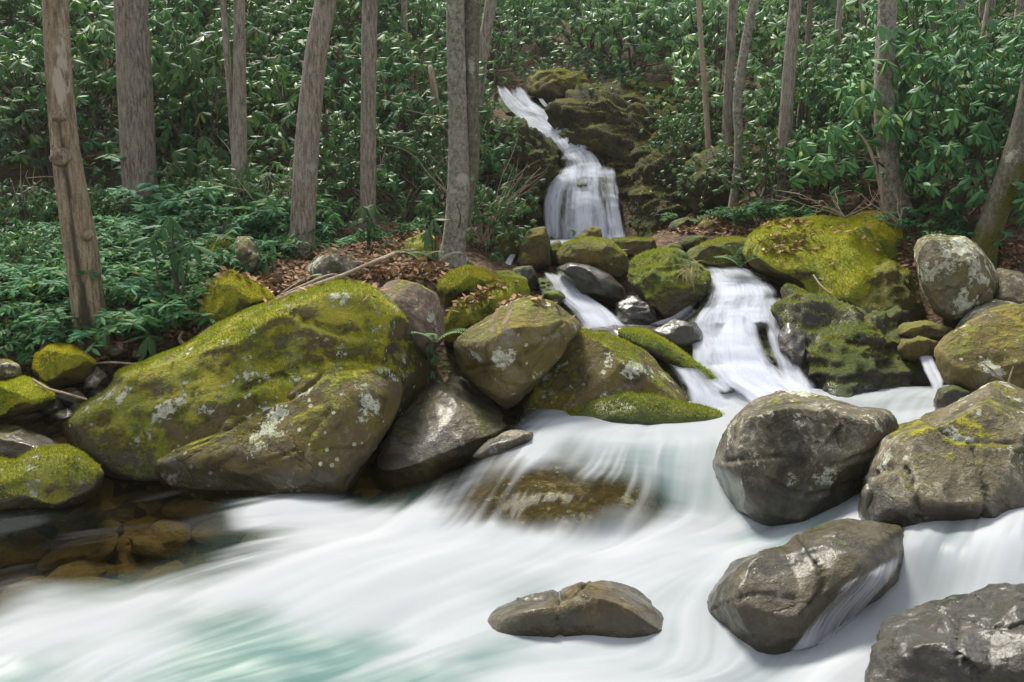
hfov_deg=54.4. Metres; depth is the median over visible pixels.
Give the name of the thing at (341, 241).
dog hobble
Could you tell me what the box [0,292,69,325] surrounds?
dog hobble
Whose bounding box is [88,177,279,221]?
dog hobble
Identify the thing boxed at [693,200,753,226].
dog hobble
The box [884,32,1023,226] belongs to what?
rhododendron shrub
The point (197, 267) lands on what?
dog hobble
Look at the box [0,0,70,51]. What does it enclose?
rhododendron shrub
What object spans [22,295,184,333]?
dog hobble
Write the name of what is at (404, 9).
tree
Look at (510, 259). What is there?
waterfall
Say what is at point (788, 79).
tree
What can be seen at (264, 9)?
rhododendron shrub
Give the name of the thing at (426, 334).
fern
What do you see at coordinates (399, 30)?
rhododendron shrub
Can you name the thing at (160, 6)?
rhododendron shrub
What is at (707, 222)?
stone
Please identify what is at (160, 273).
dog hobble
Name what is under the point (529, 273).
boulder
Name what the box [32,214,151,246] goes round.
dog hobble
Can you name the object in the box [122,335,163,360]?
rhododendron sprig
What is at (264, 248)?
dog hobble
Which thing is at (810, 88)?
rhododendron shrub
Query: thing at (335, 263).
boulder
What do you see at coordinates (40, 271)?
dog hobble
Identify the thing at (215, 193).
dog hobble
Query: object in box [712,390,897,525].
boulder
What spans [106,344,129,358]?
stone
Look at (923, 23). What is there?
rhododendron shrub
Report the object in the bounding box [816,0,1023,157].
rhododendron shrub
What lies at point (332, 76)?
rhododendron shrub
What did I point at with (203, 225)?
dog hobble
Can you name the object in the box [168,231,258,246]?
dog hobble
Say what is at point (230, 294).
boulder
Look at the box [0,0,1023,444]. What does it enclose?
ground
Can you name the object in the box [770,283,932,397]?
boulder
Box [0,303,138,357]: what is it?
dog hobble
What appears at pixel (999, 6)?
rhododendron shrub
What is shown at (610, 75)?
rhododendron shrub
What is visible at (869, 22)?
rhododendron shrub
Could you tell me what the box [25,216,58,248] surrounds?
dog hobble
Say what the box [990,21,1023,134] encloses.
rhododendron shrub
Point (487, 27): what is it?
tree
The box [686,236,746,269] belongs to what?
boulder
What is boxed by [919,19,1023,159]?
rhododendron shrub
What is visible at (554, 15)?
rhododendron shrub
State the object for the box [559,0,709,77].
rhododendron shrub
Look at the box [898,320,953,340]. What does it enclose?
boulder
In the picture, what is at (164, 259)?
dog hobble
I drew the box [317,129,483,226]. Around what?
rhododendron shrub
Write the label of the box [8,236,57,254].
dog hobble
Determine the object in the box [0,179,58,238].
rhododendron shrub
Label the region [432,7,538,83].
rhododendron shrub
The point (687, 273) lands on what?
grass tuft
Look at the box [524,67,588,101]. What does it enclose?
boulder
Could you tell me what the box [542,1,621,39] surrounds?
rhododendron shrub
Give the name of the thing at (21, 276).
dog hobble
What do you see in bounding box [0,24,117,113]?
rhododendron shrub
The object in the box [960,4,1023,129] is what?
rhododendron shrub
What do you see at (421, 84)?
rhododendron shrub
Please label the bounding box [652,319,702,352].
boulder
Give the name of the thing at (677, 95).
rhododendron shrub
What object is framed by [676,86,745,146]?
rhododendron shrub
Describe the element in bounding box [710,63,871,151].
rhododendron shrub
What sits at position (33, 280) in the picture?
dog hobble
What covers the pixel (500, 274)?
boulder
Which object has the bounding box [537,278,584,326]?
rock ledge
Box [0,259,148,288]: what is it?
dog hobble
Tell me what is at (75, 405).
stone
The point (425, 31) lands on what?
rhododendron shrub
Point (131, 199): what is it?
dog hobble
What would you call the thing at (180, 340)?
root
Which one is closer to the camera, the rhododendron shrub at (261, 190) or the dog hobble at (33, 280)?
the dog hobble at (33, 280)
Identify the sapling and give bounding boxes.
[853,130,884,213]
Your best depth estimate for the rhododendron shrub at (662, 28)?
23.19 m
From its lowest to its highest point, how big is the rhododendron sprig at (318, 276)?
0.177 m
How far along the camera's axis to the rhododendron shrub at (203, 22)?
16.10 m
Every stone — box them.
[40,398,66,414]
[49,408,74,421]
[55,388,86,406]
[69,402,84,409]
[89,386,105,397]
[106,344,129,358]
[131,349,146,359]
[147,337,165,349]
[380,241,395,246]
[658,243,683,250]
[668,217,699,230]
[679,235,709,250]
[698,220,719,228]
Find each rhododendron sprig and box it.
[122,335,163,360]
[127,216,219,329]
[137,307,183,336]
[257,251,282,275]
[309,274,327,281]
[353,204,384,249]
[420,218,448,262]
[425,343,441,384]
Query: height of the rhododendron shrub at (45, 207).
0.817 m
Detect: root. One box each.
[177,331,184,343]
[273,273,348,298]
[275,252,395,298]
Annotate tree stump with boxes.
[428,65,447,194]
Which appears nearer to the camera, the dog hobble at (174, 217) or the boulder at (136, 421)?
the boulder at (136, 421)
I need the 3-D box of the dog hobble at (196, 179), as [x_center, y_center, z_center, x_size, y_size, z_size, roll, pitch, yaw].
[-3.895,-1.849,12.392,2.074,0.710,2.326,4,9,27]
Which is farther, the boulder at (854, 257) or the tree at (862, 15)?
the tree at (862, 15)
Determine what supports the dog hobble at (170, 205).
on the ground
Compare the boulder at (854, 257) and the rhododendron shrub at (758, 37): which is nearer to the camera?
the boulder at (854, 257)
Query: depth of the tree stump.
13.23 m
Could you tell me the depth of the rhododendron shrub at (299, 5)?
15.88 m
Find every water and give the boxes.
[0,385,1023,681]
[550,239,630,249]
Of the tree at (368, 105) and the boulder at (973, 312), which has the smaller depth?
the boulder at (973, 312)
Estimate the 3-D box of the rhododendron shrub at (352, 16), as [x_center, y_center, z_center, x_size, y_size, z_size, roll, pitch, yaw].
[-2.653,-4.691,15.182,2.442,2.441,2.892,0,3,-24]
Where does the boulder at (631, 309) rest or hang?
on the ground
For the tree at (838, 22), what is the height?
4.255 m
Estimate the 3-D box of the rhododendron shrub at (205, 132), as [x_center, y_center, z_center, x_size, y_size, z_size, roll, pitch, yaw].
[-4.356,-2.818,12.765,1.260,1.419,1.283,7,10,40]
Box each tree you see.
[42,0,113,365]
[113,0,157,211]
[219,0,263,211]
[288,0,336,255]
[359,0,376,240]
[383,0,481,267]
[401,0,407,75]
[476,0,519,183]
[632,1,641,53]
[690,0,758,207]
[696,0,711,147]
[722,0,737,145]
[767,1,773,63]
[771,0,801,203]
[796,0,812,131]
[834,0,843,83]
[834,0,912,229]
[859,0,865,94]
[928,2,940,110]
[941,0,965,138]
[971,69,1023,267]
[978,0,984,32]
[980,0,995,76]
[1012,0,1023,36]
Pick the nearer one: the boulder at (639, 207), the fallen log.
the fallen log
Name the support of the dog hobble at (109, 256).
on the ground
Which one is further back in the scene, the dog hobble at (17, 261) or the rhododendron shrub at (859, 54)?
the rhododendron shrub at (859, 54)
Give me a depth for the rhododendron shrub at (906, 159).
11.41 m
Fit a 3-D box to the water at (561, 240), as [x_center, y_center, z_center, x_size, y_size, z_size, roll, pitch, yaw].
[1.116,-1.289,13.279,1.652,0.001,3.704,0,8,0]
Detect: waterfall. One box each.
[498,87,624,238]
[506,254,514,264]
[546,273,622,328]
[673,365,726,406]
[693,266,810,400]
[920,355,941,393]
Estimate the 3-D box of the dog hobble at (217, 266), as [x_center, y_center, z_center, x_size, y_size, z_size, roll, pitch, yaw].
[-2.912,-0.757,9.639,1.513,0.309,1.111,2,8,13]
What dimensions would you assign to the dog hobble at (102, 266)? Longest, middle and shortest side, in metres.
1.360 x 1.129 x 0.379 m
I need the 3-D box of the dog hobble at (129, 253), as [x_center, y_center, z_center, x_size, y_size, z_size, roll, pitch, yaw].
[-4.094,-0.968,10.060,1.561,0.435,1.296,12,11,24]
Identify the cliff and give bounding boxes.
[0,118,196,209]
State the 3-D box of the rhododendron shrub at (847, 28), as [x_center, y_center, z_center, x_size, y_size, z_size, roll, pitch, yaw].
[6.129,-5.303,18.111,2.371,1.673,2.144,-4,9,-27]
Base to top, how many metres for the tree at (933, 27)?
3.636 m
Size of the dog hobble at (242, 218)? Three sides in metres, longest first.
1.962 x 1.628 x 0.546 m
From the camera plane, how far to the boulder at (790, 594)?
4.67 m
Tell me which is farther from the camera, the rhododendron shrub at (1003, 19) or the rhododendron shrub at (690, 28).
the rhododendron shrub at (690, 28)
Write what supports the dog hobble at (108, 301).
on the ground
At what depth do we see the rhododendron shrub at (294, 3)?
17.61 m
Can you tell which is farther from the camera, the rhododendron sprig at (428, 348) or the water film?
the rhododendron sprig at (428, 348)
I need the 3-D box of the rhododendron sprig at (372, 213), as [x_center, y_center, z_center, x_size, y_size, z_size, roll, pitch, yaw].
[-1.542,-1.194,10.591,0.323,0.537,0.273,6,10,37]
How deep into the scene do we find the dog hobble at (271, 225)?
11.10 m
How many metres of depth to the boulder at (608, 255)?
10.64 m
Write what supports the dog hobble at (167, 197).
on the ground
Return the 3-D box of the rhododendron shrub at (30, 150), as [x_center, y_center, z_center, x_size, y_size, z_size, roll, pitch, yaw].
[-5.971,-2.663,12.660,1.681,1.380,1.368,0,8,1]
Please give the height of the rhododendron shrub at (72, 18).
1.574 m
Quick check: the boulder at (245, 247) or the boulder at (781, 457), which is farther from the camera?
the boulder at (245, 247)
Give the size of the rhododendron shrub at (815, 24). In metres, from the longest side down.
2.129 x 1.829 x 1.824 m
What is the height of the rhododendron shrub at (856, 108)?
2.093 m
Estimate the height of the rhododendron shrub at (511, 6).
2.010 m
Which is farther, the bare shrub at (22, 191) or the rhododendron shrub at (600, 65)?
the rhododendron shrub at (600, 65)
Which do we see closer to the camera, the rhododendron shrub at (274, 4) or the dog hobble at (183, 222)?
the dog hobble at (183, 222)
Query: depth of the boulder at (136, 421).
7.37 m
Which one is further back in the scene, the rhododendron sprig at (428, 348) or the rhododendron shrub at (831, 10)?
the rhododendron shrub at (831, 10)
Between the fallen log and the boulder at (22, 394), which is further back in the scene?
the fallen log
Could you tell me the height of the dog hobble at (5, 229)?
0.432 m
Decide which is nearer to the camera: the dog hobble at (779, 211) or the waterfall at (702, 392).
the waterfall at (702, 392)
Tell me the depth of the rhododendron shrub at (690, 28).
20.82 m
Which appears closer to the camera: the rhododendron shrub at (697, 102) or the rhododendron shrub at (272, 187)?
the rhododendron shrub at (272, 187)
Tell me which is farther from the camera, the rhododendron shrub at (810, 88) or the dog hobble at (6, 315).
the rhododendron shrub at (810, 88)
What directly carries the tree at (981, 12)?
on the ground
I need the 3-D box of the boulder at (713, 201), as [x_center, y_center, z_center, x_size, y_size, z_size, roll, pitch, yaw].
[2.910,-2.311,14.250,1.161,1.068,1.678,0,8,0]
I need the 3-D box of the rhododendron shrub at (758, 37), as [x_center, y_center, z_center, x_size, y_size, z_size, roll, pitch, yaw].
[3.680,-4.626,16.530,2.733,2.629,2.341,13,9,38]
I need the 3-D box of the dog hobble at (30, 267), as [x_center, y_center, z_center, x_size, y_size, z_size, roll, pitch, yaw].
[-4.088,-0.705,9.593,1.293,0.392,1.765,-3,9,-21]
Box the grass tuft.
[674,259,708,290]
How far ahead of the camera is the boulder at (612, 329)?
9.32 m
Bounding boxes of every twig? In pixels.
[32,379,86,399]
[95,361,135,364]
[282,278,304,292]
[983,363,1004,381]
[1008,366,1013,381]
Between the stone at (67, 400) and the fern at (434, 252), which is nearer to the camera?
the stone at (67, 400)
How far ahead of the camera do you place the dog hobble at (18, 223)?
9.79 m
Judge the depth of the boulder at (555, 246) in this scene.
11.59 m
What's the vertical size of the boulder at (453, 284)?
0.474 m
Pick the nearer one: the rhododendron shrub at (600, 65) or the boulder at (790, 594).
the boulder at (790, 594)
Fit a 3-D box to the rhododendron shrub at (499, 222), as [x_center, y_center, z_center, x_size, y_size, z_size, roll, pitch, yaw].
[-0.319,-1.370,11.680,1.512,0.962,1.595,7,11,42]
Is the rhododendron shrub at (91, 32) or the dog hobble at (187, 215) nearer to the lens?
the dog hobble at (187, 215)
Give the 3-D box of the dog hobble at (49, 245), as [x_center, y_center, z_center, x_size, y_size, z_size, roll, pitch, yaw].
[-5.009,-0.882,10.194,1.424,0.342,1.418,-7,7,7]
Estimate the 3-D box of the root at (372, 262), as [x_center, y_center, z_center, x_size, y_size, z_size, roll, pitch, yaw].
[-1.515,-0.532,8.975,0.391,0.448,1.984,5,9,30]
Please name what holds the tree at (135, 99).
on the ground
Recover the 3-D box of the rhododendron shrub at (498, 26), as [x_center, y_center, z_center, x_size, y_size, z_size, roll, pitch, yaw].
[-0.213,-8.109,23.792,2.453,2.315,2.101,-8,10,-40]
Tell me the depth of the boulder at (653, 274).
9.86 m
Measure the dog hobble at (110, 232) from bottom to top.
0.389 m
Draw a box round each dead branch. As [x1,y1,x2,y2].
[759,187,764,225]
[813,274,832,294]
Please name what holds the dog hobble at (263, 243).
on the ground
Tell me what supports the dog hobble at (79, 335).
on the ground
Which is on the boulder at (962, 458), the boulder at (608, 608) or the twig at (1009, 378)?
the twig at (1009, 378)
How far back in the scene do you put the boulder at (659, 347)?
8.52 m
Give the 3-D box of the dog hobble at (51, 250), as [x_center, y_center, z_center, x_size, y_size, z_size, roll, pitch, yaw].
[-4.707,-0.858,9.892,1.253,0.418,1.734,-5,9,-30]
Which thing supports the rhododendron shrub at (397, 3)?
on the ground
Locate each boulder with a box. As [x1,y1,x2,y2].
[0,358,21,380]
[0,375,55,418]
[0,424,56,457]
[0,443,103,508]
[32,342,97,388]
[61,279,427,480]
[84,366,108,390]
[154,367,402,492]
[196,269,274,329]
[198,234,232,274]
[232,236,259,273]
[305,248,358,276]
[377,375,505,469]
[380,279,444,359]
[404,232,439,259]
[436,264,497,305]
[444,277,530,346]
[454,295,580,408]
[473,430,532,457]
[479,116,563,234]
[487,230,519,260]
[488,580,663,637]
[493,270,528,286]
[512,266,537,290]
[516,226,550,270]
[521,327,688,410]
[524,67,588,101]
[542,290,565,305]
[544,82,701,199]
[550,240,561,266]
[556,235,628,282]
[556,262,624,308]
[563,390,723,424]
[574,226,601,238]
[581,324,655,335]
[598,76,683,109]
[612,236,656,256]
[613,295,658,325]
[617,326,738,393]
[627,135,704,237]
[628,246,712,319]
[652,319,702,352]
[679,144,752,214]
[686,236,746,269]
[707,518,903,654]
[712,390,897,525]
[742,214,888,303]
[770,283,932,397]
[775,319,781,331]
[778,322,808,382]
[848,210,903,258]
[852,258,923,320]
[858,380,1023,526]
[860,482,872,517]
[864,582,1023,681]
[897,336,938,361]
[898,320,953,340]
[914,234,997,323]
[933,385,970,408]
[934,303,1023,392]
[954,299,1017,329]
[994,268,1023,303]
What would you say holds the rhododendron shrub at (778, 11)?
on the ground
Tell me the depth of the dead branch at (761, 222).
12.08 m
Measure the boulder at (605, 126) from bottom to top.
3.301 m
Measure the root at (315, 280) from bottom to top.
0.237 m
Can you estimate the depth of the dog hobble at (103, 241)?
10.04 m
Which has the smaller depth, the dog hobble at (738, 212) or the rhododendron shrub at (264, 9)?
the dog hobble at (738, 212)
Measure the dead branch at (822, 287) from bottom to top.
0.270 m
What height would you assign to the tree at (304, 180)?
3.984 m
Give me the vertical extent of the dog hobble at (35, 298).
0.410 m
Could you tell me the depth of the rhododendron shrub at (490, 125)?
15.09 m
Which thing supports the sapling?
on the boulder at (854, 257)
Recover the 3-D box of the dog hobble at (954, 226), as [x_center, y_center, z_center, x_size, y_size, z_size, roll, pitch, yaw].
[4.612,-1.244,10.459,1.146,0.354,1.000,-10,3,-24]
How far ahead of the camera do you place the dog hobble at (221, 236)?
9.55 m
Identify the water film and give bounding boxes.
[795,563,892,649]
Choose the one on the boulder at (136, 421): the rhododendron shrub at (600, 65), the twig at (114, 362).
the twig at (114, 362)
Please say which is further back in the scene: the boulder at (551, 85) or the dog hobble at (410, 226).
the boulder at (551, 85)
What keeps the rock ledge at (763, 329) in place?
on the ground
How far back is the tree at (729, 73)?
14.15 m
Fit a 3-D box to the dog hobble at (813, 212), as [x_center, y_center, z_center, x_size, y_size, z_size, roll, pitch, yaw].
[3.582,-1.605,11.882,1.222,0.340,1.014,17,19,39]
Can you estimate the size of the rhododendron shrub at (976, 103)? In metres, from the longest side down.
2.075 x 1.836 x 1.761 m
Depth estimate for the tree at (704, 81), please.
14.57 m
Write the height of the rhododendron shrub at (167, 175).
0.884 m
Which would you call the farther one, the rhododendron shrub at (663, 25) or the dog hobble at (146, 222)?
the rhododendron shrub at (663, 25)
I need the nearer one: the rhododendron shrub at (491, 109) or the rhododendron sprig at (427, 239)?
the rhododendron sprig at (427, 239)
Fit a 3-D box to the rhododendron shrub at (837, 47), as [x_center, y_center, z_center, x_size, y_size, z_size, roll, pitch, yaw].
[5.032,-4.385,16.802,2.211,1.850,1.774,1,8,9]
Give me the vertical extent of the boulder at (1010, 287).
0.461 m
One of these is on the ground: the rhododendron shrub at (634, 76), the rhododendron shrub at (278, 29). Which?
the rhododendron shrub at (278, 29)
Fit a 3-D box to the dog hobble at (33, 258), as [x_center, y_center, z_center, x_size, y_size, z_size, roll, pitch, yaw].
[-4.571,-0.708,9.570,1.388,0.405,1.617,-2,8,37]
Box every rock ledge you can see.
[493,92,622,239]
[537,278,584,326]
[658,359,691,400]
[686,270,784,387]
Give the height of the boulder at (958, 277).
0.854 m
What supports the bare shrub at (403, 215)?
on the ground
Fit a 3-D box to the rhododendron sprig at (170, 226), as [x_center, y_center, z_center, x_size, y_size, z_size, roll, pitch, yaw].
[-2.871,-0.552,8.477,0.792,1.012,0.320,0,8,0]
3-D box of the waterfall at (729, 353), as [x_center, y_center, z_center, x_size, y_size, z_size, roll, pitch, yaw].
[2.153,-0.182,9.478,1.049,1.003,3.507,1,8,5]
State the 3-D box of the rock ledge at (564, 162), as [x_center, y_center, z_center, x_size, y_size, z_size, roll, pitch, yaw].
[0.589,-2.954,17.212,1.743,3.043,4.920,-2,8,-14]
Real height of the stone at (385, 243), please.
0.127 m
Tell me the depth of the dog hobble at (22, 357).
8.21 m
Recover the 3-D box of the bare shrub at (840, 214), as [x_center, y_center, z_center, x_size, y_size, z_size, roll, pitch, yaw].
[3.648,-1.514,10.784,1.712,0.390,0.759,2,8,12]
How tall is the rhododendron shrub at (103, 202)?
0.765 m
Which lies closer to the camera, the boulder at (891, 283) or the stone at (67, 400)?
the stone at (67, 400)
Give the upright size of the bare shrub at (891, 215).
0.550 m
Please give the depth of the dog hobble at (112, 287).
8.38 m
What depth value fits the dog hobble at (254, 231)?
10.50 m
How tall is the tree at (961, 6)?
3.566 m
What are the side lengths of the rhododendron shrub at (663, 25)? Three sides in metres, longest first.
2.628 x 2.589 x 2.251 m
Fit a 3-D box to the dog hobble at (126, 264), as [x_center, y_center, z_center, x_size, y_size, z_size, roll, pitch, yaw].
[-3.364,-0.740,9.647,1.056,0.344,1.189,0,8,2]
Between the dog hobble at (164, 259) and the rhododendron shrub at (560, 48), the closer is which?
the dog hobble at (164, 259)
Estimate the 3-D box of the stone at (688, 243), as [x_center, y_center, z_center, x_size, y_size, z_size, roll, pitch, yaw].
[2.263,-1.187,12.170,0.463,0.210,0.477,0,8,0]
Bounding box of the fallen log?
[409,160,446,205]
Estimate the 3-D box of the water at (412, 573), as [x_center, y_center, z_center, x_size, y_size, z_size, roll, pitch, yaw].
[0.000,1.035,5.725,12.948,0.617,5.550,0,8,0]
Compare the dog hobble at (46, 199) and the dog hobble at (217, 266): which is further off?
the dog hobble at (46, 199)
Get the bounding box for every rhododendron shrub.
[0,0,38,48]
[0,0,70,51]
[0,0,108,31]
[0,0,110,51]
[0,0,198,136]
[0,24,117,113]
[0,31,120,202]
[0,76,84,172]
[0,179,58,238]
[0,182,117,238]
[0,221,64,287]
[28,60,287,190]
[53,183,149,229]
[70,0,198,57]
[75,0,257,31]
[89,14,294,200]
[97,0,286,88]
[140,161,254,209]
[149,0,269,146]
[151,0,263,23]
[152,77,220,160]
[170,136,286,185]
[171,0,282,47]
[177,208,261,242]
[178,31,381,188]
[190,165,320,234]
[193,1,339,82]
[195,155,348,228]
[227,0,309,38]
[231,0,384,42]
[246,49,410,162]
[249,0,390,68]
[254,0,418,99]
[287,90,406,220]
[290,15,486,153]
[302,1,400,48]
[306,0,446,59]
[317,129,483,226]
[322,47,448,190]
[336,0,440,51]
[376,74,523,233]
[384,0,446,76]
[408,0,509,57]
[409,61,521,181]
[418,184,575,263]
[428,0,484,45]
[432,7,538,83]
[447,88,498,129]
[473,135,545,223]
[481,0,553,42]
[481,0,568,64]
[483,0,536,22]
[510,0,665,58]
[514,52,591,77]
[537,0,660,67]
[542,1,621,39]
[557,48,622,79]
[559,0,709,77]
[574,56,658,98]
[584,51,659,77]
[620,0,684,35]
[626,86,720,132]
[632,0,720,51]
[640,111,715,165]
[647,0,806,61]
[654,0,767,99]
[657,113,746,145]
[659,0,805,132]
[660,145,749,209]
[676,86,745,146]
[691,126,822,208]
[693,0,787,44]
[707,0,842,69]
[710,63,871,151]
[742,32,873,173]
[743,22,865,124]
[744,4,844,89]
[748,52,867,142]
[752,120,878,196]
[773,0,969,49]
[783,6,909,77]
[784,25,1019,215]
[810,32,999,150]
[813,0,900,30]
[813,1,870,20]
[815,0,943,97]
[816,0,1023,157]
[816,124,972,190]
[818,3,976,131]
[851,0,1023,53]
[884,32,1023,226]
[897,1,1005,19]
[899,20,1023,223]
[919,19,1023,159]
[927,0,1023,82]
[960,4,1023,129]
[974,0,1014,16]
[976,0,1023,30]
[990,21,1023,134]
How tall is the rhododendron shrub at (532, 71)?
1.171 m
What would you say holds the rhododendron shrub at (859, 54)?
on the ground
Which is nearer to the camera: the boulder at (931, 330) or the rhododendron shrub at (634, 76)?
the boulder at (931, 330)
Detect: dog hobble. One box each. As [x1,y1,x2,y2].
[0,212,105,251]
[0,216,106,237]
[0,217,137,261]
[0,237,34,288]
[0,244,106,285]
[0,245,102,288]
[0,249,172,318]
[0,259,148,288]
[0,260,68,311]
[0,260,108,300]
[0,281,159,342]
[0,290,65,321]
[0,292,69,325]
[0,303,70,362]
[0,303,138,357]
[0,308,164,349]
[0,309,47,337]
[1,234,112,262]
[1,271,43,280]
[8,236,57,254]
[9,237,61,262]
[9,240,57,267]
[14,247,138,288]
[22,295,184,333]
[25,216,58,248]
[29,276,197,308]
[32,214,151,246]
[36,195,104,226]
[45,154,207,206]
[49,246,134,261]
[50,213,128,229]
[50,220,210,264]
[50,249,198,277]
[51,269,209,307]
[53,194,248,228]
[57,215,183,264]
[59,224,125,256]
[59,225,154,269]
[65,272,217,355]
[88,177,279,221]
[88,184,227,203]
[92,172,283,207]
[93,192,221,238]
[95,205,263,251]
[96,227,256,250]
[97,215,179,236]
[99,232,139,276]
[99,240,275,287]
[100,165,227,201]
[102,232,260,287]
[106,266,213,294]
[108,198,207,214]
[108,208,269,230]
[111,250,205,268]
[121,207,157,222]
[123,217,278,275]
[124,228,261,256]
[126,166,291,204]
[126,247,231,267]
[129,246,291,273]
[138,287,210,317]
[141,195,334,230]
[156,183,340,216]
[157,189,353,231]
[163,178,359,220]
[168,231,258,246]
[170,233,310,254]
[176,215,268,237]
[176,215,279,252]
[180,214,216,227]
[186,209,325,235]
[194,210,260,238]
[223,194,343,234]
[223,200,345,231]
[231,228,336,260]
[232,215,297,250]
[245,218,335,246]
[312,221,397,250]
[332,213,436,241]
[658,210,694,221]
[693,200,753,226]
[699,203,783,220]
[717,194,786,219]
[732,207,822,220]
[755,201,833,219]
[779,191,855,216]
[863,194,953,220]
[883,206,968,231]
[894,203,984,244]
[922,210,1012,246]
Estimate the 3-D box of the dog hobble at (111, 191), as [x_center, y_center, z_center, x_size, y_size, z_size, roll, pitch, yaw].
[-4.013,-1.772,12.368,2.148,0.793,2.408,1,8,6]
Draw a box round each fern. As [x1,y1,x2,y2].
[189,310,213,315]
[392,250,447,258]
[405,328,469,341]
[412,251,460,261]
[713,245,752,253]
[714,255,758,264]
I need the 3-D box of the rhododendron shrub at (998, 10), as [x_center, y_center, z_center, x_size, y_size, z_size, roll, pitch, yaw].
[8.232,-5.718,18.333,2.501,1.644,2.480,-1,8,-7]
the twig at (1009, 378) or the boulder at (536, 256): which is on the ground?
the boulder at (536, 256)
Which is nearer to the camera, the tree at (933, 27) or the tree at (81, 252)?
the tree at (81, 252)
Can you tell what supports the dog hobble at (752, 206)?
on the ground
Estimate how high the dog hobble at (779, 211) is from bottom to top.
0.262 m
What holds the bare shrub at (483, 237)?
on the ground
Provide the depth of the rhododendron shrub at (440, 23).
22.62 m
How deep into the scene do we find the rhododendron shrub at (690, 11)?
18.05 m
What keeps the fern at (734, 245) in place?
on the boulder at (854, 257)
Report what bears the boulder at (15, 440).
on the ground
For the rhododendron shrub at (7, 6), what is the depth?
14.88 m
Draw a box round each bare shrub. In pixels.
[0,164,57,231]
[207,134,292,214]
[349,123,447,217]
[428,137,548,243]
[704,132,799,196]
[772,184,924,218]
[854,175,911,226]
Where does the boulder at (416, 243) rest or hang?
on the ground
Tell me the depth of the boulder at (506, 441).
6.97 m
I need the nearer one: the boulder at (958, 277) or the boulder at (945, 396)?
the boulder at (945, 396)
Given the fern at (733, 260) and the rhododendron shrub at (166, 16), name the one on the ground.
the rhododendron shrub at (166, 16)
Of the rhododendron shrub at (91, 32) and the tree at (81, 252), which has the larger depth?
the rhododendron shrub at (91, 32)
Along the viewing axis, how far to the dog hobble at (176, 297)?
8.39 m
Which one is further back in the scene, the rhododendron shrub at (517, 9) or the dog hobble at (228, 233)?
the rhododendron shrub at (517, 9)
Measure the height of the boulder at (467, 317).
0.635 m
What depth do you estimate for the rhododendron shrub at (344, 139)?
11.87 m
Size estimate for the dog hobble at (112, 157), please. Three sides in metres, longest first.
2.517 x 2.196 x 0.777 m
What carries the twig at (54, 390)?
on the boulder at (22, 394)
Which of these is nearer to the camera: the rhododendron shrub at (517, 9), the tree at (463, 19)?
the tree at (463, 19)
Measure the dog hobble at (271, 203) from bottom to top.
0.556 m
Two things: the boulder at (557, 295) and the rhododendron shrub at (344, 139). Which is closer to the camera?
the boulder at (557, 295)
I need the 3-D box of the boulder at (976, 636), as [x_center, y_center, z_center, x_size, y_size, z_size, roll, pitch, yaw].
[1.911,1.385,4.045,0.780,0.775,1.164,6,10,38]
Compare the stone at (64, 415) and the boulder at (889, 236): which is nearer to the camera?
the stone at (64, 415)
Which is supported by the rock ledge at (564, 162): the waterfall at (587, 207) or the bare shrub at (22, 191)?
the waterfall at (587, 207)
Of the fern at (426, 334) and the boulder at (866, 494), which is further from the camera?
the fern at (426, 334)
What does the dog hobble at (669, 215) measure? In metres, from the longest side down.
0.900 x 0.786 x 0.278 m
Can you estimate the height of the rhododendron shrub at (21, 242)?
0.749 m
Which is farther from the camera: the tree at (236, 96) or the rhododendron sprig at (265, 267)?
the tree at (236, 96)
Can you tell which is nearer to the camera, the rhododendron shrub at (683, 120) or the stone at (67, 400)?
the stone at (67, 400)
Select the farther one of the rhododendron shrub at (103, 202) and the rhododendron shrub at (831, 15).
the rhododendron shrub at (831, 15)
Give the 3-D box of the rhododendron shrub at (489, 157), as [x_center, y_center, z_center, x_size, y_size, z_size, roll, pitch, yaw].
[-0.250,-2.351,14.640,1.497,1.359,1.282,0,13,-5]
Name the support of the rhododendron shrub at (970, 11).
on the ground
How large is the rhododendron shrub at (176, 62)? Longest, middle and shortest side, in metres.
2.617 x 2.613 x 2.238 m
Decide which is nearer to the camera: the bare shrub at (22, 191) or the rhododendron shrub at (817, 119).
the bare shrub at (22, 191)
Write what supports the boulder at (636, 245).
on the ground
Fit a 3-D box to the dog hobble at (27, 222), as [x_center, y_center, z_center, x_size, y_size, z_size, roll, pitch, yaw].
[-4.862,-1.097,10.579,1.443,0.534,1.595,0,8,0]
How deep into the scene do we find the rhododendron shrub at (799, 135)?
12.10 m
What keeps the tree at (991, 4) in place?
on the ground
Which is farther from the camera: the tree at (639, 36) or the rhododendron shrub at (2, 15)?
the tree at (639, 36)
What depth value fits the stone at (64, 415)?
7.55 m
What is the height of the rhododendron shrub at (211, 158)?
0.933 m
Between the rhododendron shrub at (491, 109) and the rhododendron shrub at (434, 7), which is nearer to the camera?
the rhododendron shrub at (491, 109)
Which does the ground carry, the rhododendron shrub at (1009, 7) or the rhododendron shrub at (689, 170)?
the rhododendron shrub at (1009, 7)
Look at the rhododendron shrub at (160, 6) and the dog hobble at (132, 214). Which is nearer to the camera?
the dog hobble at (132, 214)
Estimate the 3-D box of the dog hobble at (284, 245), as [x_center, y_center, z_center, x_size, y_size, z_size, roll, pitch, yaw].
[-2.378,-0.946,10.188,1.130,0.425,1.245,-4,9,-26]
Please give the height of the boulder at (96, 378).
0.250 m
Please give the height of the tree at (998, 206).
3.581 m
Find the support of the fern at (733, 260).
on the boulder at (854, 257)

